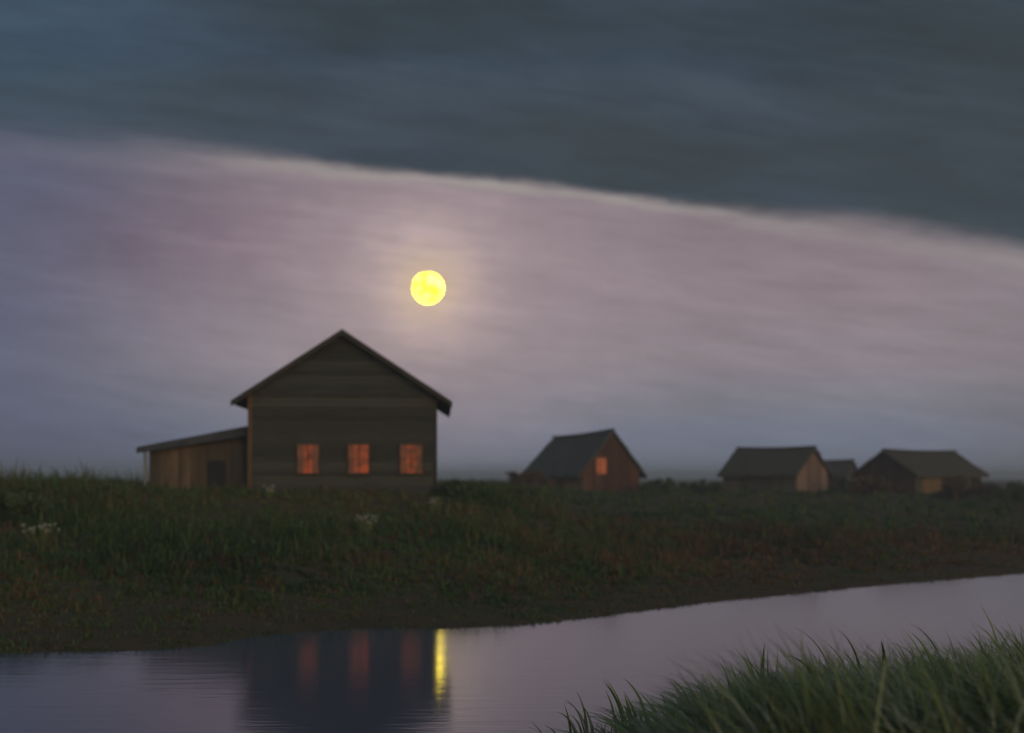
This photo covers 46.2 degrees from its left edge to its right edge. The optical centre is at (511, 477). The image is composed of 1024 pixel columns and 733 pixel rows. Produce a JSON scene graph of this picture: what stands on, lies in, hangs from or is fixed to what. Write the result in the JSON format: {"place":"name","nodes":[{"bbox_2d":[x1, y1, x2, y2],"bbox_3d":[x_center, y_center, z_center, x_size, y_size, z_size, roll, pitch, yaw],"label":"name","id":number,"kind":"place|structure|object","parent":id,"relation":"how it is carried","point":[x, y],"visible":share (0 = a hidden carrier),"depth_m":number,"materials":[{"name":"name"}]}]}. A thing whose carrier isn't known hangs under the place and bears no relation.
{"place":"outdoors","nodes":[
{"label":"outdoors","id":0,"kind":"place"},
{"bbox_2d":[412,272,443,303],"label":"moon","id":1,"kind":"object","parent":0,"point":[427,287],"visible":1,"depth_m":3567.07,"materials":[{"name":"yellow"}]},
{"bbox_2d":[0,574,1023,732],"bbox_3d":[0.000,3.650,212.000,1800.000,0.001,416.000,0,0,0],"label":"water","id":2,"kind":"structure","parent":0,"point":[506,679],"depth_m":23.36,"materials":[{"name":"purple liquid"}]},
{"bbox_2d":[0,458,1023,654],"bbox_3d":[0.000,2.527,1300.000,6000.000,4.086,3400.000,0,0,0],"label":"ground","id":3,"kind":"structure","parent":0,"point":[133,643],"depth_m":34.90,"materials":[{"name":"green plant"}]},
{"bbox_2d":[0,486,70,517],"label":"bush","id":4,"kind":"object","parent":3,"relation":"on","point":[19,500],"visible":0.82,"depth_m":42.51,"materials":[{"name":"green plant"}]},
{"bbox_2d":[21,523,59,542],"bbox_3d":[-15.197,1.796,38.573,1.190,0.707,1.226,0,0,0],"label":"flower tuft","id":5,"kind":"object","parent":3,"relation":"on","point":[41,527],"visible":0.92,"depth_m":38.49,"materials":[{"name":"white plant"}]},
{"bbox_2d":[136,426,247,490],"bbox_3d":[-14.870,-0.645,58.833,5.114,3.536,6.335,0,0,0],"label":"lean to shed","id":6,"kind":"object","parent":3,"relation":"on","point":[219,458],"visible":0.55,"depth_m":56.16,"materials":[{"name":"wooden planks"},{"name":"blue slate"}]},
{"bbox_2d":[207,461,225,490],"bbox_3d":[-13.839,0.063,56.234,0.890,1.720,0.028,0,0,0],"label":"doorway","id":7,"kind":"structure","parent":6,"relation":"in","point":[216,470],"depth_m":56.22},
{"bbox_2d":[262,485,274,498],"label":"flower tuft","id":8,"kind":"object","parent":3,"relation":"on","point":[268,493],"visible":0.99,"depth_m":50.41,"materials":[{"name":"white plant"}]},
{"bbox_2d":[231,329,451,494],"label":"house","id":9,"kind":"structure","parent":3,"relation":"on","point":[342,408],"depth_m":54.69,"materials":[{"name":"brown wood"}]},
{"bbox_2d":[295,443,320,474],"bbox_3d":[-9.279,-0.867,54.551,1.150,1.418,0.105,0,0,-4],"label":"window","id":10,"kind":"structure","parent":9,"relation":"in","point":[307,454],"depth_m":54.57,"materials":[{"name":"brown glass"}]},
{"bbox_2d":[346,443,370,474],"bbox_3d":[-6.997,-0.867,54.691,1.120,1.418,0.105,0,0,-4],"label":"window","id":11,"kind":"structure","parent":9,"relation":"in","point":[358,454],"depth_m":54.70,"materials":[{"name":"brown glass"}]},
{"bbox_2d":[398,443,423,474],"bbox_3d":[-4.606,-0.867,54.839,1.200,1.418,0.105,0,0,-4],"label":"window","id":12,"kind":"structure","parent":9,"relation":"in","point":[411,456],"depth_m":54.85,"materials":[{"name":"brown glass"}]},
{"bbox_2d":[354,514,377,531],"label":"flower tuft","id":13,"kind":"object","parent":3,"relation":"on","point":[359,519],"visible":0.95,"depth_m":43.92,"materials":[{"name":"white plant"}]},
{"bbox_2d":[428,498,440,510],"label":"flower tuft","id":14,"kind":"object","parent":3,"relation":"on","point":[433,501],"visible":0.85,"depth_m":49.90,"materials":[{"name":"white plant"}]},
{"bbox_2d":[431,478,477,497],"bbox_3d":[-2.680,0.496,54.478,2.045,0.969,1.472,0,0,27],"label":"bush","id":15,"kind":"object","parent":3,"relation":"on","point":[451,488],"visible":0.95,"depth_m":54.35,"materials":[{"name":"green plant"}]},
{"bbox_2d":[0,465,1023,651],"bbox_3d":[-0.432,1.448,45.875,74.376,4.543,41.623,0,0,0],"label":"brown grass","id":16,"kind":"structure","parent":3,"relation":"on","point":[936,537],"depth_m":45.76,"materials":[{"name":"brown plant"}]},
{"bbox_2d":[29,476,1023,543],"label":"meadow grass","id":17,"kind":"structure","parent":3,"relation":"on","point":[544,493],"depth_m":79.68,"materials":[{"name":"green plant"}]},
{"bbox_2d":[506,470,554,488],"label":"bush","id":18,"kind":"object","parent":3,"relation":"on","point":[526,478],"visible":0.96,"depth_m":99.31,"materials":[{"name":"green plant"}]},
{"bbox_2d":[558,694,593,732],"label":"reed clump","id":19,"kind":"object","parent":3,"relation":"on","point":[580,717],"visible":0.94,"depth_m":16.37,"materials":[{"name":"green plant"}]},
{"bbox_2d":[523,428,646,493],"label":"barn","id":20,"kind":"structure","parent":3,"relation":"on","point":[601,460],"depth_m":105.40,"materials":[{"name":"brown"}]},
{"bbox_2d":[595,457,607,474],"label":"window","id":21,"kind":"structure","parent":20,"relation":"in","point":[600,462],"depth_m":104.19,"materials":[{"name":"orange glass"}]},
{"bbox_2d":[620,478,628,492],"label":"door","id":22,"kind":"structure","parent":20,"relation":"in","point":[624,482],"depth_m":105.85,"materials":[{"name":"brown wood"}]},
{"bbox_2d":[603,677,644,728],"bbox_3d":[1.533,3.184,16.699,0.640,0.855,0.611,0,0,25],"label":"reed clump","id":23,"kind":"object","parent":3,"relation":"on","point":[619,705],"visible":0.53,"depth_m":16.73,"materials":[{"name":"green plant"}]},
{"bbox_2d":[640,477,712,494],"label":"bush","id":24,"kind":"object","parent":3,"relation":"on","point":[668,486],"visible":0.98,"depth_m":102.72,"materials":[{"name":"green plant"}]},
{"bbox_2d":[660,677,699,715],"bbox_3d":[2.585,3.176,17.006,0.899,0.796,0.624,0,0,0],"label":"reed clump","id":25,"kind":"object","parent":3,"relation":"on","point":[678,692],"visible":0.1,"depth_m":16.89,"materials":[{"name":"green plant"}]},
{"bbox_2d":[687,478,724,492],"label":"bush","id":26,"kind":"object","parent":3,"relation":"on","point":[717,486],"visible":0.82,"depth_m":105.71,"materials":[{"name":"green plant"}]},
{"bbox_2d":[522,617,1023,732],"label":"foreground grass","id":27,"kind":"structure","parent":3,"relation":"on","point":[811,714],"depth_m":8.76,"materials":[{"name":"green plant"}]},
{"bbox_2d":[720,644,782,689],"bbox_3d":[3.505,3.020,17.731,0.990,1.114,0.749,0,0,42],"label":"reed clump","id":28,"kind":"object","parent":27,"relation":"on","point":[763,654],"visible":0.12,"depth_m":17.84,"materials":[{"name":"green plant"}]},
{"bbox_2d":[789,627,887,677],"bbox_3d":[5.045,2.845,17.964,1.777,1.263,1.256,0,0,25],"label":"reed clump","id":29,"kind":"object","parent":27,"relation":"on","point":[883,654],"visible":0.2,"depth_m":17.90,"materials":[{"name":"green plant"}]},
{"bbox_2d":[878,624,943,680],"bbox_3d":[6.240,2.872,18.566,1.283,1.185,0.898,0,0,0],"label":"reed clump","id":30,"kind":"object","parent":27,"relation":"on","point":[923,645],"visible":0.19,"depth_m":18.59,"materials":[{"name":"green plant"}]},
{"bbox_2d":[970,603,1019,659],"bbox_3d":[7.761,2.683,18.835,0.954,1.418,0.878,0,0,30],"label":"reed clump","id":31,"kind":"object","parent":27,"relation":"on","point":[994,634],"visible":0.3,"depth_m":18.96,"materials":[{"name":"green plant"}]},
{"bbox_2d":[717,446,832,493],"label":"long barn","id":32,"kind":"structure","parent":3,"relation":"on","point":[790,470],"depth_m":112.15,"materials":[{"name":"wood"}]},
{"bbox_2d":[810,472,814,492],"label":"door","id":33,"kind":"structure","parent":32,"relation":"in","point":[812,475],"depth_m":111.91,"materials":[{"name":"brown wood"}]},
{"bbox_2d":[824,459,857,489],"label":"shed","id":34,"kind":"structure","parent":3,"relation":"on","point":[844,469],"depth_m":139.81,"materials":[{"name":"wood"}]},
{"bbox_2d":[831,478,867,492],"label":"bush","id":35,"kind":"object","parent":3,"relation":"on","point":[842,482],"visible":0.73,"depth_m":119.73,"materials":[{"name":"green plant"}]},
{"bbox_2d":[847,473,907,495],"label":"bush","id":36,"kind":"object","parent":3,"relation":"on","point":[863,483],"visible":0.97,"depth_m":107.36,"materials":[{"name":"green plant"}]},
{"bbox_2d":[850,449,988,493],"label":"wide barn","id":37,"kind":"structure","parent":3,"relation":"on","point":[925,471],"depth_m":118.07,"materials":[{"name":"brown wood"}]},
{"bbox_2d":[922,477,940,493],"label":"door","id":38,"kind":"structure","parent":37,"relation":"in","point":[934,483],"depth_m":116.49,"materials":[{"name":"brown wood"}]},
{"bbox_2d":[934,475,1010,500],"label":"bush","id":39,"kind":"object","parent":3,"relation":"on","point":[953,489],"visible":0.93,"depth_m":102.73,"materials":[{"name":"green plant"}]},
{"bbox_2d":[980,480,1023,503],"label":"bush","id":40,"kind":"object","parent":3,"relation":"on","point":[1014,490],"visible":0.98,"depth_m":99.23,"materials":[{"name":"green plant"}]},
{"bbox_2d":[0,0,1023,478],"label":"sky","id":41,"kind":"structure","parent":0,"point":[695,231],"materials":[{"name":"grey"}]}
]}

